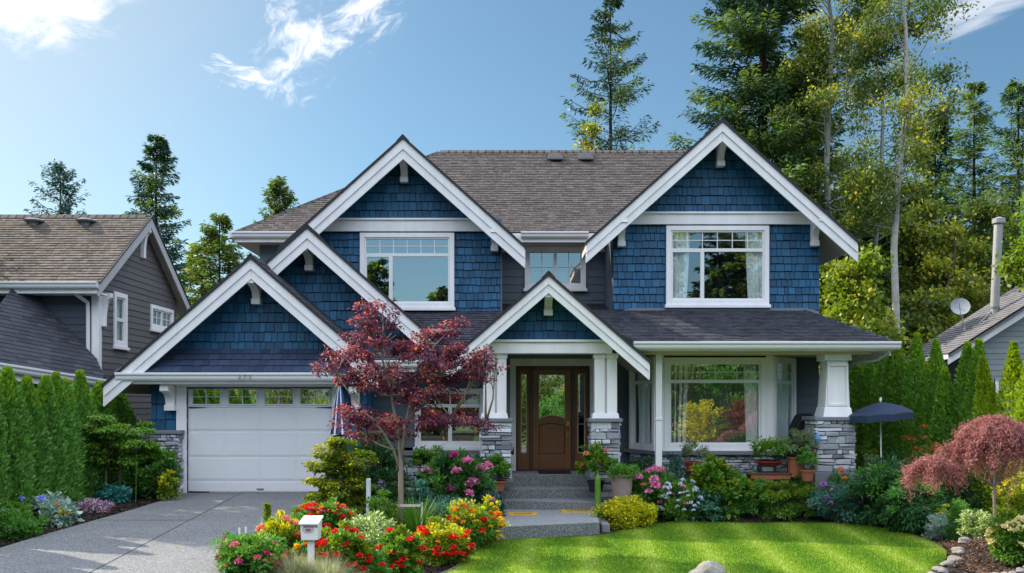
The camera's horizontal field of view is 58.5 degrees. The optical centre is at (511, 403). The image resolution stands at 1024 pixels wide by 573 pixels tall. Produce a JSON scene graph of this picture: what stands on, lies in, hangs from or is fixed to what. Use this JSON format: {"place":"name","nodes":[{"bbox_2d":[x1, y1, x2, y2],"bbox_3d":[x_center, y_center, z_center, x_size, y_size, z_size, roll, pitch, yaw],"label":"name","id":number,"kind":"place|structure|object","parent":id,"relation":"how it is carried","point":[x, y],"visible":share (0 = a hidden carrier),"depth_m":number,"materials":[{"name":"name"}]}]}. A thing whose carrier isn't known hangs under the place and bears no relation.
{"place":"outdoors","nodes":[
{"label":"outdoors","id":0,"kind":"place"},
{"bbox_2d":[0,493,317,572],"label":"driveway","id":1,"kind":"structure","parent":0,"point":[88,547],"depth_m":12.27,"materials":[{"name":"grey concrete"}]},
{"bbox_2d":[266,548,333,572],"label":"ornamental grass","id":2,"kind":"object","parent":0,"point":[292,566],"depth_m":10.04,"materials":[{"name":"beige plant"}]},
{"bbox_2d":[0,447,1023,572],"bbox_3d":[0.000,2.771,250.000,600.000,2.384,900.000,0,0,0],"label":"ground","id":3,"kind":"structure","parent":0,"point":[983,556],"depth_m":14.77,"materials":[{"name":"brown soil"}]},
{"bbox_2d":[0,407,12,520],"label":"hedge cedar","id":4,"kind":"object","parent":3,"relation":"on","point":[5,497],"visible":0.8,"depth_m":13.19,"materials":[{"name":"green plant"}]},
{"bbox_2d":[0,366,37,520],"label":"hedge cedar","id":5,"kind":"object","parent":3,"relation":"on","point":[14,412],"visible":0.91,"depth_m":13.69,"materials":[{"name":"green plant"}]},
{"bbox_2d":[0,507,49,541],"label":"fern mound","id":6,"kind":"object","parent":3,"relation":"on","point":[18,527],"visible":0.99,"depth_m":12.31,"materials":[{"name":"green plant"}]},
{"bbox_2d":[9,375,57,501],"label":"hedge cedar","id":7,"kind":"object","parent":3,"relation":"on","point":[43,438],"visible":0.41,"depth_m":14.26,"materials":[{"name":"green plant"}]},
{"bbox_2d":[33,374,70,496],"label":"hedge cedar","id":8,"kind":"object","parent":3,"relation":"on","point":[48,400],"visible":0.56,"depth_m":14.85,"materials":[{"name":"green plant"}]},
{"bbox_2d":[23,158,88,213],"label":"fir tree","id":9,"kind":"object","parent":3,"relation":"on","point":[66,205],"visible":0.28,"depth_m":39.74,"materials":[{"name":"green plant"}]},
{"bbox_2d":[39,496,84,527],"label":"variegated hosta","id":10,"kind":"object","parent":3,"relation":"on","point":[63,515],"visible":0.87,"depth_m":13.52,"materials":[{"name":"green plant"}]},
{"bbox_2d":[50,371,84,491],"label":"hedge cedar","id":11,"kind":"object","parent":3,"relation":"on","point":[65,409],"visible":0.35,"depth_m":15.42,"materials":[{"name":"green plant"}]},
{"bbox_2d":[57,377,87,497],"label":"hedge cedar","id":12,"kind":"object","parent":3,"relation":"on","point":[68,388],"visible":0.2,"depth_m":16.20,"materials":[{"name":"green plant"}]},
{"bbox_2d":[71,369,101,497],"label":"hedge cedar","id":13,"kind":"object","parent":3,"relation":"on","point":[82,392],"visible":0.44,"depth_m":16.74,"materials":[{"name":"green plant"}]},
{"bbox_2d":[0,493,175,546],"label":"mulch","id":14,"kind":"object","parent":3,"relation":"on","point":[113,510],"visible":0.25,"depth_m":14.95,"materials":[{"name":"brown soil"}]},
{"bbox_2d":[0,214,190,481],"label":"neighbour house","id":15,"kind":"structure","parent":3,"relation":"on","point":[98,297],"depth_m":21.06,"materials":[{"name":"grey wood"}]},
{"bbox_2d":[113,291,129,350],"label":"window","id":16,"kind":"structure","parent":15,"relation":"in","point":[118,344],"depth_m":21.81,"materials":[{"name":"white paint"}]},
{"bbox_2d":[82,380,116,496],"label":"hedge cedar","id":17,"kind":"object","parent":3,"relation":"on","point":[97,393],"visible":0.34,"depth_m":17.49,"materials":[{"name":"green plant"}]},
{"bbox_2d":[93,481,132,503],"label":"blue hosta","id":18,"kind":"object","parent":3,"relation":"on","point":[118,494],"visible":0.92,"depth_m":16.41,"materials":[{"name":"teal plant"}]},
{"bbox_2d":[74,413,161,486],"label":"tree","id":19,"kind":"object","parent":3,"relation":"on","point":[101,424],"visible":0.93,"depth_m":16.69,"materials":[{"name":"green plant"}]},
{"bbox_2d":[118,445,183,498],"bbox_3d":[-6.824,1.305,17.279,1.154,1.129,1.302,0,0,0],"label":"leafy shrub","id":20,"kind":"object","parent":3,"relation":"on","point":[143,483],"visible":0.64,"depth_m":17.02,"materials":[{"name":"green plant"}]},
{"bbox_2d":[124,133,194,317],"bbox_3d":[-15.552,-4.757,40.133,4.411,14.114,4.282,0,0,-27],"label":"fir tree","id":21,"kind":"object","parent":3,"relation":"on","point":[159,152],"visible":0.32,"depth_m":39.80,"materials":[{"name":"green plant"}]},
{"bbox_2d":[178,241,222,317],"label":"fir tree","id":22,"kind":"object","parent":3,"relation":"on","point":[188,260],"visible":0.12,"depth_m":36.77,"materials":[{"name":"green plant"}]},
{"bbox_2d":[186,213,244,303],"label":"fir tree","id":23,"kind":"object","parent":3,"relation":"on","point":[214,240],"visible":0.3,"depth_m":35.75,"materials":[{"name":"green plant"}]},
{"bbox_2d":[207,531,287,572],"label":"rose bush","id":24,"kind":"object","parent":3,"relation":"on","point":[255,552],"visible":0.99,"depth_m":10.03,"materials":[{"name":"green plant"}]},
{"bbox_2d":[245,175,299,256],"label":"fir tree","id":25,"kind":"object","parent":3,"relation":"on","point":[277,193],"visible":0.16,"depth_m":35.93,"materials":[{"name":"green plant"}]},
{"bbox_2d":[255,509,306,560],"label":"golden shrub","id":26,"kind":"object","parent":3,"relation":"on","point":[288,527],"visible":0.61,"depth_m":10.97,"materials":[{"name":"yellow plant"}]},
{"bbox_2d":[299,516,323,568],"bbox_3d":[-2.306,1.710,10.500,0.228,0.824,0.280,0,0,0],"label":"mailbox","id":27,"kind":"object","parent":3,"relation":"on","point":[311,527],"visible":1,"depth_m":10.42,"materials":[{"name":"white plastic"}]},
{"bbox_2d":[288,496,364,539],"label":"azalea bush","id":28,"kind":"object","parent":3,"relation":"on","point":[335,514],"visible":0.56,"depth_m":12.80,"materials":[{"name":"red plant"}]},
{"bbox_2d":[300,436,378,514],"bbox_3d":[-2.859,1.229,15.434,1.296,1.417,1.292,0,0,-31],"label":"golden shrub","id":29,"kind":"object","parent":3,"relation":"on","point":[345,463],"visible":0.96,"depth_m":15.23,"materials":[{"name":"yellow plant"}]},
{"bbox_2d":[315,518,376,572],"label":"geranium","id":30,"kind":"object","parent":3,"relation":"on","point":[352,545],"visible":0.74,"depth_m":10.74,"materials":[{"name":"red plant"}]},
{"bbox_2d":[347,509,396,551],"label":"variegated shrub","id":31,"kind":"object","parent":3,"relation":"on","point":[374,526],"visible":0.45,"depth_m":12.66,"materials":[{"name":"green plant"}]},
{"bbox_2d":[344,430,413,506],"bbox_3d":[-2.491,1.248,16.664,1.414,1.597,1.419,0,0,0],"label":"dark shrub","id":32,"kind":"object","parent":3,"relation":"on","point":[383,469],"visible":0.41,"depth_m":16.46,"materials":[{"name":"green plant"}]},
{"bbox_2d":[365,488,399,541],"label":"leafy shrub","id":33,"kind":"object","parent":3,"relation":"on","point":[381,493],"visible":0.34,"depth_m":13.99,"materials":[{"name":"green plant"}]},
{"bbox_2d":[375,523,425,572],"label":"geranium","id":34,"kind":"object","parent":3,"relation":"on","point":[402,550],"visible":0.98,"depth_m":11.36,"materials":[{"name":"green plant"}]},
{"bbox_2d":[308,296,509,525],"bbox_3d":[-1.604,0.276,14.394,3.160,3.955,1.615,0,0,0],"label":"japanese maple","id":35,"kind":"object","parent":3,"relation":"on","point":[433,361],"visible":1,"depth_m":14.21,"materials":[{"name":"red plant"}]},
{"bbox_2d":[390,492,449,546],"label":"daylily","id":36,"kind":"object","parent":3,"relation":"on","point":[413,521],"visible":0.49,"depth_m":14.19,"materials":[{"name":"green plant"}]},
{"bbox_2d":[412,515,475,566],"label":"geranium","id":37,"kind":"object","parent":3,"relation":"on","point":[443,539],"visible":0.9,"depth_m":12.68,"materials":[{"name":"red plant"}]},
{"bbox_2d":[416,446,506,515],"bbox_3d":[-0.928,1.532,16.328,1.700,1.516,1.572,0,0,0],"label":"rhododendron","id":38,"kind":"object","parent":3,"relation":"on","point":[463,471],"visible":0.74,"depth_m":16.07,"materials":[{"name":"green plant"}]},
{"bbox_2d":[445,498,510,547],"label":"marigold clump","id":39,"kind":"object","parent":3,"relation":"on","point":[462,514],"visible":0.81,"depth_m":13.88,"materials":[{"name":"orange plant"}]},
{"bbox_2d":[101,117,901,513],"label":"craftsman house","id":40,"kind":"structure","parent":3,"relation":"on","point":[625,307],"depth_m":18.99,"materials":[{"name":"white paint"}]},
{"bbox_2d":[188,388,331,492],"bbox_3d":[-4.964,0.719,18.049,2.858,2.095,0.073,0,0,0],"label":"garage door","id":41,"kind":"structure","parent":40,"relation":"in","point":[231,450],"depth_m":18.03,"materials":[{"name":"paint"}]},
{"bbox_2d":[360,233,455,310],"bbox_3d":[-2.288,-2.882,19.942,2.117,1.698,0.135,0,0,0],"label":"window","id":42,"kind":"structure","parent":40,"relation":"in","point":[415,271],"depth_m":19.98,"materials":[{"name":"glass"}]},
{"bbox_2d":[404,388,482,449],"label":"window","id":43,"kind":"structure","parent":40,"relation":"in","point":[455,437],"depth_m":20.66,"materials":[{"name":"white paint"}]},
{"bbox_2d":[533,369,570,468],"bbox_3d":[0.862,0.324,19.653,0.832,2.132,0.123,0,0,0],"label":"front door","id":44,"kind":"structure","parent":40,"relation":"in","point":[551,433],"depth_m":19.66,"materials":[{"name":"brown wood"}]},
{"bbox_2d":[523,252,586,291],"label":"window","id":45,"kind":"structure","parent":40,"relation":"in","point":[569,268],"depth_m":21.57,"materials":[{"name":"glass"}]},
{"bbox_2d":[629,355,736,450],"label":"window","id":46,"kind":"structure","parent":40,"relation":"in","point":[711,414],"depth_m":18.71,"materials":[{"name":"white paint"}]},
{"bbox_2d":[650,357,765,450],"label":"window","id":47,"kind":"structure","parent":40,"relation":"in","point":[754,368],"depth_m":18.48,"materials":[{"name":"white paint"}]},
{"bbox_2d":[665,226,770,307],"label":"window","id":48,"kind":"structure","parent":40,"relation":"in","point":[702,276],"depth_m":19.62,"materials":[{"name":"white paint"}]},
{"bbox_2d":[737,356,795,444],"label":"window","id":49,"kind":"structure","parent":40,"relation":"in","point":[781,382],"depth_m":18.91,"materials":[{"name":"white paint"}]},
{"bbox_2d":[497,471,609,539],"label":"entry steps","id":50,"kind":"structure","parent":3,"relation":"on","point":[545,505],"depth_m":17.33,"materials":[{"name":"concrete"}]},
{"bbox_2d":[574,440,617,491],"bbox_3d":[1.592,1.168,17.301,0.863,1.001,0.800,0,0,0],"label":"plant pot","id":51,"kind":"object","parent":50,"relation":"on","point":[596,451],"visible":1,"depth_m":17.26,"materials":[{"name":"black metal"}]},
{"bbox_2d":[604,462,639,498],"bbox_3d":[2.029,1.452,16.881,0.666,0.762,0.681,0,0,0],"label":"plant pot","id":52,"kind":"object","parent":50,"relation":"on","point":[620,474],"visible":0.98,"depth_m":16.73,"materials":[{"name":"beige ceramic"}]},
{"bbox_2d":[572,98,605,149],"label":"alder tree","id":53,"kind":"object","parent":3,"relation":"on","point":[589,126],"visible":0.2,"depth_m":34.40,"materials":[{"name":"green plant"}]},
{"bbox_2d":[559,0,660,149],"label":"fir tree","id":54,"kind":"object","parent":3,"relation":"on","point":[620,96],"visible":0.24,"depth_m":35.74,"materials":[{"name":"green plant"}]},
{"bbox_2d":[589,494,658,529],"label":"yellow shrub","id":55,"kind":"object","parent":3,"relation":"on","point":[626,512],"visible":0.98,"depth_m":16.05,"materials":[{"name":"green plant"}]},
{"bbox_2d":[631,465,679,515],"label":"peony bush","id":56,"kind":"object","parent":3,"relation":"on","point":[655,481],"visible":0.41,"depth_m":17.03,"materials":[{"name":"green plant"}]},
{"bbox_2d":[657,477,703,522],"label":"phlox clump","id":57,"kind":"object","parent":3,"relation":"on","point":[675,505],"visible":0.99,"depth_m":16.70,"materials":[{"name":"green plant"}]},
{"bbox_2d":[685,486,727,521],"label":"hydrangea","id":58,"kind":"object","parent":3,"relation":"on","point":[715,498],"visible":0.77,"depth_m":16.79,"materials":[{"name":"green plant"}]},
{"bbox_2d":[687,451,755,520],"bbox_3d":[3.921,1.561,17.228,1.444,1.344,1.251,0,0,0],"label":"hydrangea","id":59,"kind":"object","parent":3,"relation":"on","point":[713,473],"visible":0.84,"depth_m":16.95,"materials":[{"name":"green plant"}]},
{"bbox_2d":[726,470,771,516],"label":"boxwood","id":60,"kind":"object","parent":3,"relation":"on","point":[749,510],"visible":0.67,"depth_m":17.03,"materials":[{"name":"green plant"}]},
{"bbox_2d":[744,471,791,516],"bbox_3d":[4.872,1.722,17.415,0.803,0.847,0.430,0,0,0],"label":"garden bench","id":61,"kind":"object","parent":3,"relation":"on","point":[775,475],"visible":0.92,"depth_m":17.21,"materials":[{"name":"wood"}]},
{"bbox_2d":[747,435,798,465],"bbox_3d":[4.926,0.877,17.440,0.899,0.588,1.007,0,0,0],"label":"plant pot","id":62,"kind":"object","parent":61,"relation":"on","point":[761,446],"visible":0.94,"depth_m":17.32,"materials":[{"name":"green plant"}]},
{"bbox_2d":[778,427,819,476],"bbox_3d":[5.412,0.882,17.265,0.797,0.978,0.882,0,0,28],"label":"plant pot","id":63,"kind":"object","parent":61,"relation":"on","point":[794,466],"visible":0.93,"depth_m":17.18,"materials":[{"name":"ceramic"}]},
{"bbox_2d":[666,0,890,375],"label":"fir tree","id":64,"kind":"object","parent":3,"relation":"on","point":[762,79],"visible":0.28,"depth_m":32.12,"materials":[{"name":"green plant"}]},
{"bbox_2d":[755,477,803,520],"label":"boxwood","id":65,"kind":"object","parent":3,"relation":"on","point":[778,496],"visible":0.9,"depth_m":17.02,"materials":[{"name":"green plant"}]},
{"bbox_2d":[780,472,820,517],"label":"boxwood","id":66,"kind":"object","parent":3,"relation":"on","point":[801,489],"visible":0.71,"depth_m":17.09,"materials":[{"name":"green plant"}]},
{"bbox_2d":[770,26,867,302],"bbox_3d":[11.697,-6.320,36.029,5.520,17.239,5.701,0,0,0],"label":"fir tree","id":67,"kind":"object","parent":3,"relation":"on","point":[839,122],"visible":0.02,"depth_m":35.55,"materials":[{"name":"green plant"}]},
{"bbox_2d":[764,0,895,266],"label":"birch tree","id":68,"kind":"object","parent":3,"relation":"on","point":[825,133],"visible":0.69,"depth_m":30.62,"materials":[{"name":"green plant"}]},
{"bbox_2d":[805,480,868,523],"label":"blue green shrub","id":69,"kind":"object","parent":3,"relation":"on","point":[829,493],"visible":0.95,"depth_m":16.68,"materials":[{"name":"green plant"}]},
{"bbox_2d":[848,360,871,469],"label":"hedge cedar","id":70,"kind":"object","parent":3,"relation":"on","point":[855,374],"visible":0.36,"depth_m":21.33,"materials":[{"name":"green plant"}]},
{"bbox_2d":[855,358,877,468],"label":"hedge cedar","id":71,"kind":"object","parent":3,"relation":"on","point":[868,375],"visible":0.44,"depth_m":21.13,"materials":[{"name":"green plant"}]},
{"bbox_2d":[819,243,921,408],"bbox_3d":[10.277,-1.157,26.944,3.065,7.115,3.204,0,0,0],"label":"broadleaf tree","id":72,"kind":"object","parent":3,"relation":"on","point":[847,288],"visible":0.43,"depth_m":26.61,"materials":[{"name":"green plant"}]},
{"bbox_2d":[812,0,944,263],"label":"birch tree","id":73,"kind":"object","parent":3,"relation":"on","point":[881,149],"visible":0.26,"depth_m":34.95,"materials":[{"name":"green plant"}]},
{"bbox_2d":[863,357,895,468],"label":"hedge cedar","id":74,"kind":"object","parent":3,"relation":"on","point":[878,371],"visible":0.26,"depth_m":20.68,"materials":[{"name":"green plant"}]},
{"bbox_2d":[849,397,912,472],"bbox_3d":[7.013,1.033,17.400,1.143,2.326,1.143,0,0,-25],"label":"patio umbrella","id":75,"kind":"object","parent":3,"relation":"on","point":[880,411],"visible":1,"depth_m":17.01,"materials":[{"name":"blue fabric"}]},
{"bbox_2d":[844,453,920,526],"bbox_3d":[6.618,1.595,16.365,1.481,1.450,1.566,0,0,0],"label":"ferny shrub","id":76,"kind":"object","parent":3,"relation":"on","point":[873,483],"visible":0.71,"depth_m":16.23,"materials":[{"name":"green plant"}]},
{"bbox_2d":[874,355,899,467],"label":"hedge cedar","id":77,"kind":"object","parent":3,"relation":"on","point":[883,389],"visible":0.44,"depth_m":20.09,"materials":[{"name":"green plant"}]},
{"bbox_2d":[882,346,912,468],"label":"hedge cedar","id":78,"kind":"object","parent":3,"relation":"on","point":[897,365],"visible":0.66,"depth_m":19.83,"materials":[{"name":"green plant"}]},
{"bbox_2d":[865,186,949,296],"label":"fir tree","id":79,"kind":"object","parent":3,"relation":"on","point":[882,241],"visible":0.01,"depth_m":39.54,"materials":[{"name":"green plant"}]},
{"bbox_2d":[833,0,984,403],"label":"birch tree","id":80,"kind":"object","parent":3,"relation":"on","point":[902,81],"visible":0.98,"depth_m":28.91,"materials":[{"name":"green plant"}]},
{"bbox_2d":[894,332,928,460],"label":"hedge cedar","id":81,"kind":"object","parent":3,"relation":"on","point":[916,357],"visible":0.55,"depth_m":19.46,"materials":[{"name":"green plant"}]},
{"bbox_2d":[871,478,952,536],"bbox_3d":[6.886,1.766,15.648,1.356,1.118,1.349,0,0,0],"label":"ferny shrub","id":82,"kind":"object","parent":3,"relation":"on","point":[906,515],"visible":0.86,"depth_m":15.36,"materials":[{"name":"green plant"}]},
{"bbox_2d":[881,284,960,430],"bbox_3d":[13.718,-0.796,29.892,3.305,6.395,3.316,0,0,0],"label":"broadleaf tree","id":83,"kind":"object","parent":3,"relation":"on","point":[929,330],"visible":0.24,"depth_m":29.76,"materials":[{"name":"green plant"}]},
{"bbox_2d":[878,194,966,377],"bbox_3d":[14.499,-2.590,33.024,3.470,9.981,3.545,0,0,14],"label":"broadleaf tree","id":84,"kind":"object","parent":3,"relation":"on","point":[909,227],"visible":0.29,"depth_m":32.74,"materials":[{"name":"green plant"}]},
{"bbox_2d":[910,362,936,454],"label":"hedge cedar","id":85,"kind":"object","parent":3,"relation":"on","point":[915,420],"visible":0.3,"depth_m":18.84,"materials":[{"name":"green plant"}]},
{"bbox_2d":[917,338,946,451],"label":"hedge cedar","id":86,"kind":"object","parent":3,"relation":"on","point":[936,363],"visible":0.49,"depth_m":18.49,"materials":[{"name":"green plant"}]},
{"bbox_2d":[910,109,968,285],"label":"fir tree","id":87,"kind":"object","parent":3,"relation":"on","point":[944,132],"visible":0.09,"depth_m":41.53,"materials":[{"name":"green plant"}]},
{"bbox_2d":[926,366,962,506],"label":"hedge cedar","id":88,"kind":"object","parent":3,"relation":"on","point":[944,397],"visible":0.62,"depth_m":17.45,"materials":[{"name":"green plant"}]},
{"bbox_2d":[908,214,1004,372],"bbox_3d":[15.431,-2.174,31.896,3.625,9.149,3.957,0,0,0],"label":"broadleaf tree","id":89,"kind":"object","parent":3,"relation":"on","point":[954,231],"visible":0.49,"depth_m":31.73,"materials":[{"name":"green plant"}]},
{"bbox_2d":[940,341,980,503],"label":"hedge cedar","id":90,"kind":"object","parent":3,"relation":"on","point":[960,380],"visible":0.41,"depth_m":17.29,"materials":[{"name":"green plant"}]},
{"bbox_2d":[941,497,982,539],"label":"conifer shrub","id":91,"kind":"object","parent":3,"relation":"on","point":[958,507],"visible":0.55,"depth_m":14.56,"materials":[{"name":"green plant"}]},
{"bbox_2d":[904,217,1023,435],"bbox_3d":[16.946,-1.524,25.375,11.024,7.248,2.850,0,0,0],"label":"neighbour house","id":92,"kind":"structure","parent":3,"relation":"on","point":[996,324],"depth_m":24.75,"materials":[{"name":"white paint"}]},
{"bbox_2d":[931,81,1012,318],"bbox_3d":[19.229,-5.581,38.009,4.708,15.762,4.764,0,0,40],"label":"fir tree","id":93,"kind":"object","parent":3,"relation":"on","point":[978,89],"visible":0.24,"depth_m":37.88,"materials":[{"name":"green plant"}]},
{"bbox_2d":[954,509,991,539],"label":"variegated shrub","id":94,"kind":"object","parent":3,"relation":"on","point":[968,517],"visible":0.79,"depth_m":14.13,"materials":[{"name":"green plant"}]},
{"bbox_2d":[950,338,996,510],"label":"hedge cedar","id":95,"kind":"object","parent":3,"relation":"on","point":[978,349],"visible":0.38,"depth_m":17.08,"materials":[{"name":"green plant"}]},
{"bbox_2d":[924,193,1023,318],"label":"broadleaf tree","id":96,"kind":"object","parent":3,"relation":"on","point":[985,210],"visible":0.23,"depth_m":32.43,"materials":[{"name":"green plant"}]},
{"bbox_2d":[948,457,1007,514],"bbox_3d":[8.588,1.499,16.590,1.336,1.274,1.160,0,0,33],"label":"dark shrub","id":97,"kind":"object","parent":3,"relation":"on","point":[967,491],"visible":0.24,"depth_m":16.54,"materials":[{"name":"green plant"}]},
{"bbox_2d":[933,537,1023,572],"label":"mulch","id":98,"kind":"object","parent":3,"relation":"on","point":[946,543],"visible":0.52,"depth_m":13.17,"materials":[{"name":"brown soil"}]},
{"bbox_2d":[896,412,1023,562],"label":"weeping maple","id":99,"kind":"object","parent":98,"relation":"on","point":[1004,433],"visible":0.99,"depth_m":12.59,"materials":[{"name":"red plant"}]},
{"bbox_2d":[969,356,1008,516],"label":"hedge cedar","id":100,"kind":"object","parent":3,"relation":"on","point":[985,384],"visible":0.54,"depth_m":16.27,"materials":[{"name":"green plant"}]},
{"bbox_2d":[964,77,1023,317],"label":"fir tree","id":101,"kind":"object","parent":3,"relation":"on","point":[1016,88],"visible":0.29,"depth_m":35.87,"materials":[{"name":"green plant"}]},
{"bbox_2d":[982,340,1023,516],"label":"hedge cedar","id":102,"kind":"object","parent":3,"relation":"on","point":[1011,372],"visible":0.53,"depth_m":15.95,"materials":[{"name":"green plant"}]},
{"bbox_2d":[983,193,1023,292],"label":"broadleaf tree","id":103,"kind":"object","parent":3,"relation":"on","point":[1011,265],"visible":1,"depth_m":22.54,"materials":[{"name":"green plant"}]},
{"bbox_2d":[984,507,1023,565],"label":"rhododendron","id":104,"kind":"object","parent":3,"relation":"on","point":[1005,539],"visible":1,"depth_m":12.26,"materials":[{"name":"green plant"}]},
{"bbox_2d":[989,471,1023,520],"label":"lime shrub","id":105,"kind":"object","parent":3,"relation":"on","point":[1017,504],"visible":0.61,"depth_m":14.53,"materials":[{"name":"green plant"}]},
{"bbox_2d":[0,0,1023,296],"label":"sky","id":106,"kind":"structure","parent":0,"point":[245,94],"materials":[{"name":"blue"}]},
{"bbox_2d":[446,520,946,572],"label":"lawn","id":107,"kind":"structure","parent":0,"point":[688,560],"depth_m":13.55,"materials":[{"name":"green plant"}]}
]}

